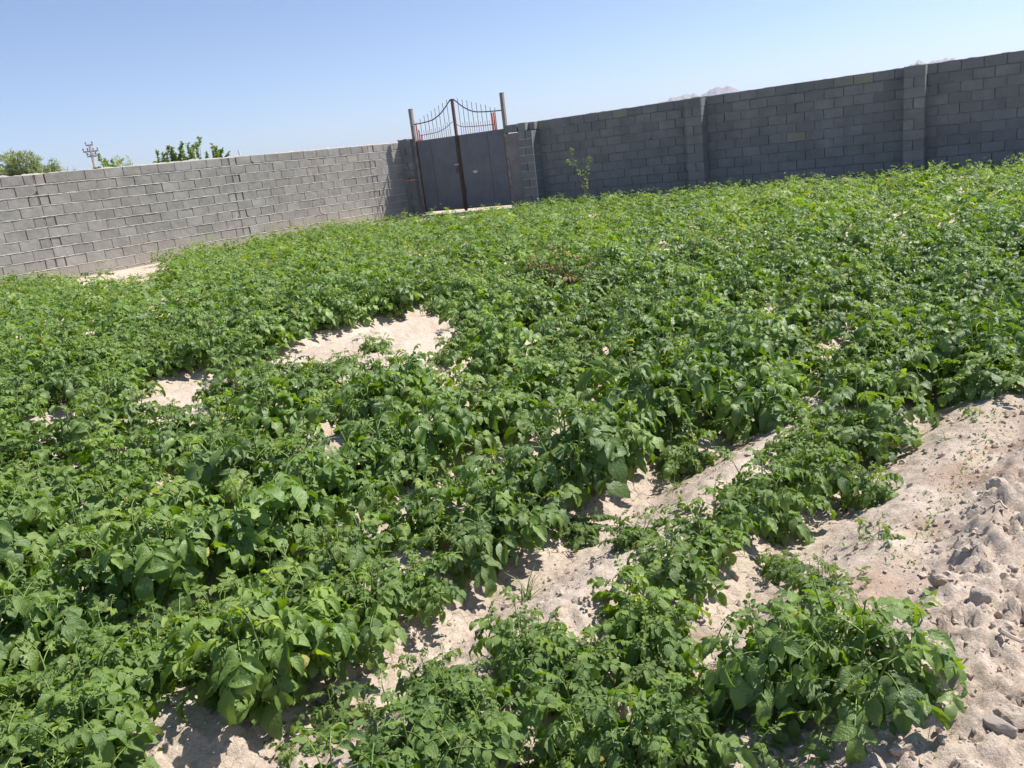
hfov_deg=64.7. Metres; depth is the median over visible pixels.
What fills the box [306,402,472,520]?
potato plant
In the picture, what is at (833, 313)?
potato plant
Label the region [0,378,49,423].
potato plant
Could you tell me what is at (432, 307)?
potato plant
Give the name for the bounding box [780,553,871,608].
potato plant
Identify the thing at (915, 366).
potato plant
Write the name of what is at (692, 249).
potato plant
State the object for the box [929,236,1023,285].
potato plant
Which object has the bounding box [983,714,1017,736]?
stone
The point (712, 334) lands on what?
potato plant
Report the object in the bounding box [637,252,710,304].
potato plant
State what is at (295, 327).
potato plant
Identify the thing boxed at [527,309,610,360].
potato plant
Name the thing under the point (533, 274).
potato plant
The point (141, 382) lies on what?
potato plant
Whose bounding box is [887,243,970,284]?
potato plant
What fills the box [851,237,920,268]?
potato plant
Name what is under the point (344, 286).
potato plant
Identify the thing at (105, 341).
potato plant
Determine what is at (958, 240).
potato plant
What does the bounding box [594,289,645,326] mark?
potato plant
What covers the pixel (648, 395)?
potato plant
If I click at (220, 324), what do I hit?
potato plant
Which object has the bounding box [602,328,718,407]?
potato plant
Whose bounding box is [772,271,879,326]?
potato plant
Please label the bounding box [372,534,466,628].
potato plant
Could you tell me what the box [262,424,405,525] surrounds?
potato plant
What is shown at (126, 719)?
potato plant
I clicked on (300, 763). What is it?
potato plant
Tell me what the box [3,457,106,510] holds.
potato plant
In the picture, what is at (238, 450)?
potato plant
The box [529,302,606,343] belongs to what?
potato plant
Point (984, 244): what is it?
potato plant
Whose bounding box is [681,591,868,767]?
potato plant
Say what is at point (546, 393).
potato plant
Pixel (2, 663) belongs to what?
potato plant
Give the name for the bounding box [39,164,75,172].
reed clump
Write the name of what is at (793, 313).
potato plant
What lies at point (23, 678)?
potato plant
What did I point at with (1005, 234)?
potato plant
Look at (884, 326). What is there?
potato plant
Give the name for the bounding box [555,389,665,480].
potato plant
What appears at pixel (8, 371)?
potato plant
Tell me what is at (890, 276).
potato plant
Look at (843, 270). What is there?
potato plant
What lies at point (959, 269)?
potato plant
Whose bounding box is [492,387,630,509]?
potato plant
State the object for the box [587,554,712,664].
potato plant
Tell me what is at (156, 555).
potato plant
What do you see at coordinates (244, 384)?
potato plant
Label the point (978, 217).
potato plant
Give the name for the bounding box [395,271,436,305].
potato plant
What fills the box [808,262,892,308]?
potato plant
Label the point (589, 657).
potato plant
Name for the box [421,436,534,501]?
potato plant
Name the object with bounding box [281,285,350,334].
potato plant
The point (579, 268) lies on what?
potato plant
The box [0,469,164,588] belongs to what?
potato plant
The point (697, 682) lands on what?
potato plant
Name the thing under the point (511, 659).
potato plant
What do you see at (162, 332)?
potato plant
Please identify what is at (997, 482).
soil clod
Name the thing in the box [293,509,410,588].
potato plant
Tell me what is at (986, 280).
potato plant
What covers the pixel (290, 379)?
potato plant
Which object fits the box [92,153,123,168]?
leafy shrub
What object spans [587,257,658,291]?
potato plant
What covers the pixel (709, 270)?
potato plant
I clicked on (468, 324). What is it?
potato plant
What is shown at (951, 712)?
plant
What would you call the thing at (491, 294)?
potato plant
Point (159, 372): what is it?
potato plant
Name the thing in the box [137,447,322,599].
potato plant
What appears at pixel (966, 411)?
weed
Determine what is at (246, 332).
potato plant
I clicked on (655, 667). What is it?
potato plant
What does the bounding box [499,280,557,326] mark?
potato plant
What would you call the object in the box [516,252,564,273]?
potato plant
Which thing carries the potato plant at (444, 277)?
on the ground
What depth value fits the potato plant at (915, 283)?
6.09 m
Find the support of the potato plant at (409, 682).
on the ground
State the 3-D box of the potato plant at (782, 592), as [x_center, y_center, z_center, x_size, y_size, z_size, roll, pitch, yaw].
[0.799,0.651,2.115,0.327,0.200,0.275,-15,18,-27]
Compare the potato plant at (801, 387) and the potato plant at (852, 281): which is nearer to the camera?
the potato plant at (801, 387)
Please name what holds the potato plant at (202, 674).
on the ground
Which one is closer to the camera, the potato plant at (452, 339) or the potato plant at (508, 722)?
the potato plant at (508, 722)
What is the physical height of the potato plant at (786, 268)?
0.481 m
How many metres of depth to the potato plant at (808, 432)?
3.39 m
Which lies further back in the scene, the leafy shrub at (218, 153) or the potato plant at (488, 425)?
the leafy shrub at (218, 153)
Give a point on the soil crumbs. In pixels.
(942, 737)
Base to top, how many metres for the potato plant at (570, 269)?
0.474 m
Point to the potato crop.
(330, 252)
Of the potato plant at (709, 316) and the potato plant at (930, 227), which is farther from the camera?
the potato plant at (930, 227)
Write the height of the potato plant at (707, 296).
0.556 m
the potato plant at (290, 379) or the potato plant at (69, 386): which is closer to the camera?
the potato plant at (290, 379)
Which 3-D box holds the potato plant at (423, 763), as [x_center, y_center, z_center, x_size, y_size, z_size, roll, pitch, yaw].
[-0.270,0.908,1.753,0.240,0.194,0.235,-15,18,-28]
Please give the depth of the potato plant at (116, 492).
3.49 m
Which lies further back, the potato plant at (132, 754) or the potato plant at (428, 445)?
the potato plant at (428, 445)
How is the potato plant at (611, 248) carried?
on the ground
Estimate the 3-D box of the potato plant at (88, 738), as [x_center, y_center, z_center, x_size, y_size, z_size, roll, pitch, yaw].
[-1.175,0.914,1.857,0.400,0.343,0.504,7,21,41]
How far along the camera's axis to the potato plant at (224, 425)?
4.43 m
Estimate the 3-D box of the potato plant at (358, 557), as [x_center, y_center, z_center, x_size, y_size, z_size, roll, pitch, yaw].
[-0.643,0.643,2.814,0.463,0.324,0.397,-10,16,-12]
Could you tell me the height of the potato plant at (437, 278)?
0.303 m
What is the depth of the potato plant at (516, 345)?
5.20 m
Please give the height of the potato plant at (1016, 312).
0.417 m
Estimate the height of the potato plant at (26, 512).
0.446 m
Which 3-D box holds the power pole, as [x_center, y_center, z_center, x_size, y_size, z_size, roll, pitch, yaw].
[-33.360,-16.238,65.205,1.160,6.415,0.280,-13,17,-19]
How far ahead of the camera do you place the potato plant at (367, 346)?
6.36 m
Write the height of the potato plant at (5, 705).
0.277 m
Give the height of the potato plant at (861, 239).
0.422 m
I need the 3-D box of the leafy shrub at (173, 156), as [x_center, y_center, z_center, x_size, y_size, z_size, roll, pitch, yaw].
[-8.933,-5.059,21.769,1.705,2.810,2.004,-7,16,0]
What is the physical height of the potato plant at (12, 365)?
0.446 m
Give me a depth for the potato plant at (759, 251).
7.88 m
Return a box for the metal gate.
[408,92,513,214]
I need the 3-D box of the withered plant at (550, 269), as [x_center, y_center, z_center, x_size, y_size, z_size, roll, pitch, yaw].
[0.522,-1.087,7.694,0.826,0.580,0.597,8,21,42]
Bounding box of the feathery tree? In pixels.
[0,149,64,175]
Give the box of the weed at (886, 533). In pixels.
[854,514,905,547]
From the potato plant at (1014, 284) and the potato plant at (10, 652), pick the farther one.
the potato plant at (1014, 284)
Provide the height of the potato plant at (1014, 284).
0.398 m
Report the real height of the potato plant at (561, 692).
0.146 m
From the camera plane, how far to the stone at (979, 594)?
2.06 m
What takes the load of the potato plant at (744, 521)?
on the ground
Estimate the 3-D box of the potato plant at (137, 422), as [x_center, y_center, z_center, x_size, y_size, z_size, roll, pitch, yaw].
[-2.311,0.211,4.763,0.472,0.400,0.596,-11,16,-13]
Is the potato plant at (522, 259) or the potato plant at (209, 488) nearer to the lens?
the potato plant at (209, 488)
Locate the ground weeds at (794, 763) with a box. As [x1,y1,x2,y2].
[685,410,1020,767]
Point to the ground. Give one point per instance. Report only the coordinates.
(220, 740)
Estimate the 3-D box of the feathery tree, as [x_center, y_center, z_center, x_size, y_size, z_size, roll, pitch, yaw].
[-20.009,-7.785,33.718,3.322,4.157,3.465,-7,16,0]
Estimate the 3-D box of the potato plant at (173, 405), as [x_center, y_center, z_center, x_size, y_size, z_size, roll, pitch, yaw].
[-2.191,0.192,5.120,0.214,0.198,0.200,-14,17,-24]
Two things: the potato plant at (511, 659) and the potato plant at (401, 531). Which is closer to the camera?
the potato plant at (511, 659)
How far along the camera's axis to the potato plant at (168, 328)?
7.73 m
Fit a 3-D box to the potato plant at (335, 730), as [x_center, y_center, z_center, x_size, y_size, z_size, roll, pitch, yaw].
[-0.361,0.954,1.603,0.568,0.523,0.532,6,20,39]
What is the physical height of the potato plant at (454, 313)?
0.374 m
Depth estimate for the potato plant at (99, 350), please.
6.68 m
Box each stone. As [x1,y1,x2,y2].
[969,588,991,603]
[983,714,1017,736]
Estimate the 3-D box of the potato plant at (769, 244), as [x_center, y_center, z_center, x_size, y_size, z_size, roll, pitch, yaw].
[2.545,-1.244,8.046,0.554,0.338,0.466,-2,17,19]
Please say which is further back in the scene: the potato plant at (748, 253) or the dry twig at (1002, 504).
the potato plant at (748, 253)
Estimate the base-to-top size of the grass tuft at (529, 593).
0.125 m
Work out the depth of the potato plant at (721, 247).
8.62 m
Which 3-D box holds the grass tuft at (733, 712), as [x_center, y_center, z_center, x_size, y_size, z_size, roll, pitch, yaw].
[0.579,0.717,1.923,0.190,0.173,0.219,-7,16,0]
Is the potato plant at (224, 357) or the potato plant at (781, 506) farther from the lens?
the potato plant at (224, 357)
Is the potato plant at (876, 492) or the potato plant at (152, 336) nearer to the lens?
the potato plant at (876, 492)
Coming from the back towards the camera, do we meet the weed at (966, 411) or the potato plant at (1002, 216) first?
the potato plant at (1002, 216)
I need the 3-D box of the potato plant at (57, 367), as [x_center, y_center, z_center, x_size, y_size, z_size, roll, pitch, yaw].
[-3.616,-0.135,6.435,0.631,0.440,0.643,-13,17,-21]
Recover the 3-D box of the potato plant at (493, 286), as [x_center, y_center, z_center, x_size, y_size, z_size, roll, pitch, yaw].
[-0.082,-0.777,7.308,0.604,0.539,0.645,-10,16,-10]
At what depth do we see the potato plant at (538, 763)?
1.90 m
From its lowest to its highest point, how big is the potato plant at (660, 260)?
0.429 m
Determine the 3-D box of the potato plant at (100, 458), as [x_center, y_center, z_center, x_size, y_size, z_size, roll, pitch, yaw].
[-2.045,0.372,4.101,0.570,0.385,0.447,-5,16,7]
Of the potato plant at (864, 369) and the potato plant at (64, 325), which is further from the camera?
the potato plant at (64, 325)
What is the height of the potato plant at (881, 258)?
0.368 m
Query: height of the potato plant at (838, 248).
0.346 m
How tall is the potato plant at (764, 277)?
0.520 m
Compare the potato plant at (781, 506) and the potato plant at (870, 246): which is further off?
the potato plant at (870, 246)
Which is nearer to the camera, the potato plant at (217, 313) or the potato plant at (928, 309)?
the potato plant at (928, 309)
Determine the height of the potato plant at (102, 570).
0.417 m
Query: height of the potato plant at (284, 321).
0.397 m
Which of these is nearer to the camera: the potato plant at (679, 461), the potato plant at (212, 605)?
the potato plant at (212, 605)
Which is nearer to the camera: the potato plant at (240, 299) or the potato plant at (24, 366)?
the potato plant at (24, 366)
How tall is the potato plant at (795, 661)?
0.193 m
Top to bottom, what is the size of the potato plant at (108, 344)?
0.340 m
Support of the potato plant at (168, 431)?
on the ground
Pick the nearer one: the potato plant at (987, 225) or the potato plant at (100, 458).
the potato plant at (100, 458)
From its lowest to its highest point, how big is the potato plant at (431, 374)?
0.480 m
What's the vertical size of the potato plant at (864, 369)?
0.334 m
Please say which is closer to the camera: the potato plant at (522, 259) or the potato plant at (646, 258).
the potato plant at (646, 258)
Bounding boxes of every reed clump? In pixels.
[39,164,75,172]
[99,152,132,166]
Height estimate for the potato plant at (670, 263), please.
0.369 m
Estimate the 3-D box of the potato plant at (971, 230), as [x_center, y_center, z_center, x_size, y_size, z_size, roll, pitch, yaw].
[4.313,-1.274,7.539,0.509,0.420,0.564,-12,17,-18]
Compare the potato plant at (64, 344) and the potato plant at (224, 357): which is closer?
the potato plant at (224, 357)
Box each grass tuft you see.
[506,564,547,605]
[665,470,687,495]
[716,658,794,723]
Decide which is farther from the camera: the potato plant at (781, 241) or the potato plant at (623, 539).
the potato plant at (781, 241)
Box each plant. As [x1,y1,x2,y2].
[0,323,74,353]
[0,327,55,353]
[0,333,70,374]
[0,339,46,377]
[0,339,75,397]
[0,359,11,370]
[0,366,20,391]
[0,369,64,414]
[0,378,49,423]
[0,385,48,449]
[0,426,72,480]
[0,451,63,521]
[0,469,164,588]
[0,481,57,583]
[0,506,71,542]
[0,507,139,673]
[0,555,100,685]
[0,571,5,586]
[0,621,172,754]
[0,633,145,733]
[0,642,89,720]
[0,642,143,767]
[0,659,17,702]
[0,700,164,767]
[0,702,127,767]
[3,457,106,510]
[16,657,171,767]
[19,331,98,364]
[20,337,101,391]
[22,595,233,724]
[28,386,132,459]
[42,317,101,348]
[44,361,111,411]
[50,587,166,669]
[55,418,172,489]
[64,475,243,616]
[66,333,128,373]
[69,368,145,418]
[72,349,163,400]
[73,380,166,452]
[81,328,128,350]
[82,458,169,531]
[91,332,143,368]
[92,598,242,695]
[104,567,260,685]
[105,342,196,379]
[112,329,172,356]
[116,320,160,347]
[124,402,219,476]
[128,416,260,524]
[135,323,222,376]
[136,416,320,504]
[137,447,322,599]
[140,319,182,343]
[144,504,256,559]
[150,397,181,420]
[155,326,201,354]
[156,389,286,449]
[159,305,207,335]
[160,557,351,739]
[161,536,309,638]
[163,578,298,720]
[184,320,255,368]
[189,312,245,345]
[191,372,241,409]
[193,304,259,336]
[196,359,335,449]
[197,595,359,726]
[199,302,242,324]
[203,348,290,416]
[205,332,282,378]
[222,305,296,360]
[223,283,285,313]
[227,444,355,556]
[228,301,314,348]
[236,294,287,325]
[242,295,290,314]
[247,268,331,319]
[252,302,316,344]
[252,360,343,417]
[254,350,309,382]
[260,518,385,615]
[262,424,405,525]
[263,675,388,767]
[277,562,413,682]
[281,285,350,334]
[290,718,470,767]
[291,353,386,412]
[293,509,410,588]
[296,285,351,302]
[296,346,434,436]
[298,760,376,767]
[300,356,340,378]
[304,289,366,327]
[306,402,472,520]
[317,554,406,626]
[327,348,367,372]
[332,263,382,307]
[333,375,501,482]
[336,274,423,325]
[342,757,431,767]
[346,661,523,767]
[352,330,393,355]
[355,345,404,383]
[357,343,487,421]
[360,456,474,554]
[366,270,420,314]
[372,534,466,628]
[391,642,466,711]
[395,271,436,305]
[405,358,437,377]
[405,371,532,454]
[406,481,562,597]
[406,657,494,732]
[407,264,455,298]
[419,663,560,767]
[420,294,451,313]
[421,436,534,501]
[422,268,475,308]
[426,346,453,366]
[433,323,476,352]
[434,288,499,330]
[435,267,467,287]
[435,272,491,300]
[445,329,519,390]
[450,365,551,444]
[454,307,513,341]
[455,273,526,323]
[457,445,590,552]
[460,309,545,372]
[466,269,526,313]
[468,586,580,700]
[473,290,532,336]
[475,265,506,283]
[486,356,571,430]
[491,265,531,288]
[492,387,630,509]
[493,272,564,300]
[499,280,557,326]
[501,266,561,291]
[504,252,548,278]
[511,344,620,401]
[513,637,589,710]
[514,279,584,320]
[515,729,581,767]
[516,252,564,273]
[520,326,582,366]
[523,622,630,721]
[526,240,607,293]
[526,719,603,765]
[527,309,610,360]
[527,658,678,767]
[528,251,602,293]
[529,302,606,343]
[542,257,599,287]
[548,327,629,390]
[550,507,610,551]
[553,286,590,313]
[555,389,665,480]
[556,295,617,332]
[571,235,633,275]
[571,338,713,438]
[573,254,612,276]
[575,262,640,301]
[576,273,618,308]
[578,462,612,496]
[580,310,680,372]
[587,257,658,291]
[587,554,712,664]
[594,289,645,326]
[596,238,635,266]
[597,294,716,365]
[598,510,670,553]
[599,274,671,313]
[602,259,688,306]
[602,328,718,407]
[606,284,705,352]
[609,246,669,278]
[612,589,717,710]
[621,515,731,606]
[622,670,786,767]
[625,246,674,277]
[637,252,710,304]
[642,250,684,280]
[643,417,734,481]
[645,471,760,564]
[651,271,760,326]
[654,233,709,266]
[654,298,720,333]
[662,310,796,411]
[665,657,748,731]
[667,252,749,288]
[667,352,822,444]
[670,231,718,265]
[675,261,722,301]
[676,232,724,261]
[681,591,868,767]
[684,324,768,375]
[687,298,801,367]
[690,251,780,309]
[692,261,777,312]
[693,248,744,281]
[710,240,760,275]
[715,447,836,550]
[728,243,812,301]
[728,346,819,404]
[736,241,784,272]
[736,295,813,335]
[741,427,858,511]
[743,241,789,263]
[745,625,839,707]
[747,227,795,253]
[747,312,821,367]
[754,240,842,292]
[754,413,858,469]
[755,548,805,584]
[759,285,846,344]
[761,572,968,763]
[762,243,822,271]
[764,587,873,668]
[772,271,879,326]
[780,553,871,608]
[783,366,940,465]
[784,338,848,383]
[793,231,864,273]
[799,411,923,471]
[802,235,856,271]
[802,242,849,275]
[803,343,916,410]
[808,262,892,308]
[817,221,874,262]
[821,300,953,387]
[822,257,923,308]
[824,454,903,510]
[828,326,954,407]
[839,295,920,342]
[840,253,908,288]
[844,223,886,257]
[844,240,925,276]
[849,252,910,276]
[850,285,903,322]
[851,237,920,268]
[851,290,979,343]
[868,288,966,333]
[878,229,949,258]
[882,215,953,251]
[885,256,999,315]
[886,261,940,303]
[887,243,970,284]
[898,659,969,723]
[904,223,977,263]
[907,300,1023,402]
[908,318,962,379]
[910,222,962,258]
[922,252,1023,286]
[927,255,1012,291]
[927,336,1023,410]
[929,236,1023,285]
[930,252,1023,286]
[933,303,1023,375]
[935,290,1023,352]
[943,232,1018,270]
[945,298,1023,357]
[947,214,1023,259]
[948,230,987,250]
[955,227,978,238]
[965,229,1023,270]
[968,198,1023,237]
[974,262,1023,324]
[977,276,1023,312]
[979,208,1023,243]
[980,281,1023,311]
[983,211,1022,236]
[991,256,1023,293]
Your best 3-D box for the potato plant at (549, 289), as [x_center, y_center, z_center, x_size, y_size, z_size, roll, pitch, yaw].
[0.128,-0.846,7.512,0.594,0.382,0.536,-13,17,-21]
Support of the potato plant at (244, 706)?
on the ground
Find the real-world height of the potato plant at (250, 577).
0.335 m
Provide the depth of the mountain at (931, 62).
4648.84 m
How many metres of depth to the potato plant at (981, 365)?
3.86 m
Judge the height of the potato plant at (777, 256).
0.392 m
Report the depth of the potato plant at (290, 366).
5.60 m
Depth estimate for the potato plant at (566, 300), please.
6.66 m
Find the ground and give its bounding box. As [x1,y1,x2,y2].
[0,166,1023,767]
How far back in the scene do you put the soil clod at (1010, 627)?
1.97 m
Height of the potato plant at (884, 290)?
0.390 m
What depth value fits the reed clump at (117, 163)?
25.33 m
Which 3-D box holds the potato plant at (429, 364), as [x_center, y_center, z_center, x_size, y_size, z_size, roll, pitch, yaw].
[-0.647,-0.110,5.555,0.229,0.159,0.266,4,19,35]
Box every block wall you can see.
[0,142,409,286]
[504,50,1023,207]
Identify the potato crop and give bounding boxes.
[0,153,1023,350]
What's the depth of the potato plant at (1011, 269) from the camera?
5.76 m
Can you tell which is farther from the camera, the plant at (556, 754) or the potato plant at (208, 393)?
the potato plant at (208, 393)
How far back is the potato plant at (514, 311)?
6.29 m
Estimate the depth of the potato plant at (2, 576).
2.94 m
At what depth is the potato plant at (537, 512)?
3.09 m
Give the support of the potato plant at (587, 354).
on the ground
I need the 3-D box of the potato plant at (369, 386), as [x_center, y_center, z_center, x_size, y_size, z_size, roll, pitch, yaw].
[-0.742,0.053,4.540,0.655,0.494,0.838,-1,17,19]
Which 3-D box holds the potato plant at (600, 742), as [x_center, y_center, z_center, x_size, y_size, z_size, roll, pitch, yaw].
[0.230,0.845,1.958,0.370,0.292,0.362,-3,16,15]
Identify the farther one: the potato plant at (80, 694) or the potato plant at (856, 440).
the potato plant at (856, 440)
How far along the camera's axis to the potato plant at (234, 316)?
7.46 m
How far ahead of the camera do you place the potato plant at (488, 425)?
3.94 m
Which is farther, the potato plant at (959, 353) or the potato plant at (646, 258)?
the potato plant at (646, 258)
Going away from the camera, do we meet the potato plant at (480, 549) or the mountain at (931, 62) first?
the potato plant at (480, 549)
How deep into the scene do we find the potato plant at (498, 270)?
8.23 m
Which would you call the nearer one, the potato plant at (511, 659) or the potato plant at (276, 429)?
the potato plant at (511, 659)
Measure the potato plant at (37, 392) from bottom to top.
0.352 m
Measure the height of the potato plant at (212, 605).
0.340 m
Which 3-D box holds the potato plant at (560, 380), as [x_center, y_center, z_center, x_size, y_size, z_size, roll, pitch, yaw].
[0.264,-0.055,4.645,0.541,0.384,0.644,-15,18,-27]
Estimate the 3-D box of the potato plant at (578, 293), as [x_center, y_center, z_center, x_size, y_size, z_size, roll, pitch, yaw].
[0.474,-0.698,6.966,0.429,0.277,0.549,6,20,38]
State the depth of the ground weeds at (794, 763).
2.75 m
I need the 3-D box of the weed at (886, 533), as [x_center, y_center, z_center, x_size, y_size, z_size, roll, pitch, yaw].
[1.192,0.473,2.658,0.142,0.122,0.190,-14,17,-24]
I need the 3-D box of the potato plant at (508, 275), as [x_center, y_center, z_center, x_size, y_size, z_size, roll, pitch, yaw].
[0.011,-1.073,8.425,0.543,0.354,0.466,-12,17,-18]
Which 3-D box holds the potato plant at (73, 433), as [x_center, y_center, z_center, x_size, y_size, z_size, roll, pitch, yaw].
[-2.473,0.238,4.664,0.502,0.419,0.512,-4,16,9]
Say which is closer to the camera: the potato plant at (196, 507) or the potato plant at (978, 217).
the potato plant at (196, 507)
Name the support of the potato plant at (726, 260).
on the ground
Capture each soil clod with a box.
[887,742,909,756]
[927,569,962,587]
[985,477,1008,489]
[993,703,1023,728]
[994,619,1018,634]
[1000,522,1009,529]
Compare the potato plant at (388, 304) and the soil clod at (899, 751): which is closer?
the soil clod at (899, 751)
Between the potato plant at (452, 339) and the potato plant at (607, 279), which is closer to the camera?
the potato plant at (452, 339)
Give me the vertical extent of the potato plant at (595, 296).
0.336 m
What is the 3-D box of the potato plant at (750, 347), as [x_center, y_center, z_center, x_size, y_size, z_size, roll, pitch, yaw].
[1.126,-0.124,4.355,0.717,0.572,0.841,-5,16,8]
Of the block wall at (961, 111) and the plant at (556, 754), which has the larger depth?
the block wall at (961, 111)
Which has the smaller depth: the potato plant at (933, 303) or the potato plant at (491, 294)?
the potato plant at (933, 303)
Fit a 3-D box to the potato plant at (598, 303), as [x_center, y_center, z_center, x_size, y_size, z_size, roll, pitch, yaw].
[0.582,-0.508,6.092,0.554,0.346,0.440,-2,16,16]
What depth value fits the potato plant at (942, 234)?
7.46 m
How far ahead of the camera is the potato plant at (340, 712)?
2.22 m
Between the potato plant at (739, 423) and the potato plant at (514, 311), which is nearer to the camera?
the potato plant at (739, 423)
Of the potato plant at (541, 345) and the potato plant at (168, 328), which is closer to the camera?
the potato plant at (541, 345)
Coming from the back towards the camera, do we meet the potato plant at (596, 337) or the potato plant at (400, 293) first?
the potato plant at (400, 293)
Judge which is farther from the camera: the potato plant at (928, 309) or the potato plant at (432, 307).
the potato plant at (432, 307)
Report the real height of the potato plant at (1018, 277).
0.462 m
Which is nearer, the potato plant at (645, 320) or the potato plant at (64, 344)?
the potato plant at (645, 320)
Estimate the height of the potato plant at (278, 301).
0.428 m
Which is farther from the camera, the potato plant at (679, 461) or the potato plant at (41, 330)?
the potato plant at (41, 330)
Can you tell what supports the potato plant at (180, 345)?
on the ground
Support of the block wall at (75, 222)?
on the ground
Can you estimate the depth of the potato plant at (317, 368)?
5.77 m
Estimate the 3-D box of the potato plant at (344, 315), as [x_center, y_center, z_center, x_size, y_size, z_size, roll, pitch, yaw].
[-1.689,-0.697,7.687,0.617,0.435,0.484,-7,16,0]
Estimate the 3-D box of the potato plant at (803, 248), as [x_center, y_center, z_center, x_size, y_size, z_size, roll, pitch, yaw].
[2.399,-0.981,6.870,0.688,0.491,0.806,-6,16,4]
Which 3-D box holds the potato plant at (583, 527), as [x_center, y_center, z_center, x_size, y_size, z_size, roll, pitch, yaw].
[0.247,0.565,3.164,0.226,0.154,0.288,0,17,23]
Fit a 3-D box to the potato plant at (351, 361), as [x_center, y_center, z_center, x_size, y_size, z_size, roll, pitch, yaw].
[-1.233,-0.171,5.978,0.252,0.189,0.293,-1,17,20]
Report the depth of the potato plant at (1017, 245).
6.45 m
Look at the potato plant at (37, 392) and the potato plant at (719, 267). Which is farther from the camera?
the potato plant at (719, 267)
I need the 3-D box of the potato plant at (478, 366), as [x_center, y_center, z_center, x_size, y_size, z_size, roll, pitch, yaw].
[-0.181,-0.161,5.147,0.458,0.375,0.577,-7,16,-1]
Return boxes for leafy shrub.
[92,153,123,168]
[153,141,195,162]
[177,136,229,160]
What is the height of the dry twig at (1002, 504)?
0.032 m
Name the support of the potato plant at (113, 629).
on the ground
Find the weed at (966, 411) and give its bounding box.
[958,403,989,422]
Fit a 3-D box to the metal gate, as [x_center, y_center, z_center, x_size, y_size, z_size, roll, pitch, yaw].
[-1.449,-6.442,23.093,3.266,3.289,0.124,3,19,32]
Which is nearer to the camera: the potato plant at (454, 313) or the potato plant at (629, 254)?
the potato plant at (454, 313)
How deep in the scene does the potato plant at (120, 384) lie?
5.42 m
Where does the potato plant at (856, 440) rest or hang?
on the ground
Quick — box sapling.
[565,148,590,197]
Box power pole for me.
[82,141,97,166]
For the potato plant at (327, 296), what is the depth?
8.38 m
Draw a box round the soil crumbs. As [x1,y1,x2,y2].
[72,325,1023,767]
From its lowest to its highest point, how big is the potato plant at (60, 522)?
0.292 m
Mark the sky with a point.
(133, 79)
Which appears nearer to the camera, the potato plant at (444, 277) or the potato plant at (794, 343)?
the potato plant at (794, 343)
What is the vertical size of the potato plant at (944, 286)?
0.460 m
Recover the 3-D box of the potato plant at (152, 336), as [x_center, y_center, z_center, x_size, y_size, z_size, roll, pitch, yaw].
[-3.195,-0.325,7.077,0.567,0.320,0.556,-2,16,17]
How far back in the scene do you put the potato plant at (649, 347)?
4.91 m
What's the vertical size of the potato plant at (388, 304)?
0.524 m
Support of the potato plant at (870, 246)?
on the ground
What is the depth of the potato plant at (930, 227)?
7.74 m
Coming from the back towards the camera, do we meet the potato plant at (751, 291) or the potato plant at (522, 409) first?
the potato plant at (751, 291)
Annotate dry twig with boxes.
[985,496,1007,509]
[998,628,1023,642]
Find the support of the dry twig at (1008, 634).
on the ground
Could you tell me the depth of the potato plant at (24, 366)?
6.25 m
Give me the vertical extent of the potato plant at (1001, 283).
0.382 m
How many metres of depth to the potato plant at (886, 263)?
6.47 m
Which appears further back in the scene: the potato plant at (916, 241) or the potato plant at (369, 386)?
the potato plant at (916, 241)
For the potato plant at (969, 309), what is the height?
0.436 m
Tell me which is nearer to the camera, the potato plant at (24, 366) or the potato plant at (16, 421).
the potato plant at (16, 421)
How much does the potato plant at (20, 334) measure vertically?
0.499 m
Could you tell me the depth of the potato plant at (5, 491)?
3.77 m
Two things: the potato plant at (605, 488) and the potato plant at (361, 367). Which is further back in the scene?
the potato plant at (361, 367)
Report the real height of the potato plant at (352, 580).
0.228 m
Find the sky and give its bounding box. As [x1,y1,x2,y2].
[0,0,1023,174]
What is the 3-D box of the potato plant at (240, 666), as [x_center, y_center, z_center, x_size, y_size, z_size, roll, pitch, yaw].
[-0.708,0.725,2.305,0.496,0.422,0.506,3,18,31]
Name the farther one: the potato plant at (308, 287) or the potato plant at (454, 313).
the potato plant at (308, 287)
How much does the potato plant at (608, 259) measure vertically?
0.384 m
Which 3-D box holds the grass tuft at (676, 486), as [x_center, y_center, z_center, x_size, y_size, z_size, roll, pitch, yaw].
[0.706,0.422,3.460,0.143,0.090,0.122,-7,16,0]
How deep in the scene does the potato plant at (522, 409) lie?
4.08 m
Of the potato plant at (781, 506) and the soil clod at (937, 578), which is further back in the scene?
the potato plant at (781, 506)
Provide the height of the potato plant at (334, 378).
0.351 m
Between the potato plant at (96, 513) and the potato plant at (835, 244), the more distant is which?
the potato plant at (835, 244)
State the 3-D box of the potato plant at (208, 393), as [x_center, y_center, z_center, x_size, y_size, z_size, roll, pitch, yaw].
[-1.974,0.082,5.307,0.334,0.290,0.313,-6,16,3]
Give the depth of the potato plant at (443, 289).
7.84 m
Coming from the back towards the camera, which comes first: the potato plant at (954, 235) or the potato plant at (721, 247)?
the potato plant at (721, 247)
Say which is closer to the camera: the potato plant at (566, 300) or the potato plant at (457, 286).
the potato plant at (566, 300)
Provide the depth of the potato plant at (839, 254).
7.19 m
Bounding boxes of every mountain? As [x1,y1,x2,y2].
[659,86,739,102]
[910,58,954,65]
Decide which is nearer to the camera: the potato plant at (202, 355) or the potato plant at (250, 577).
the potato plant at (250, 577)

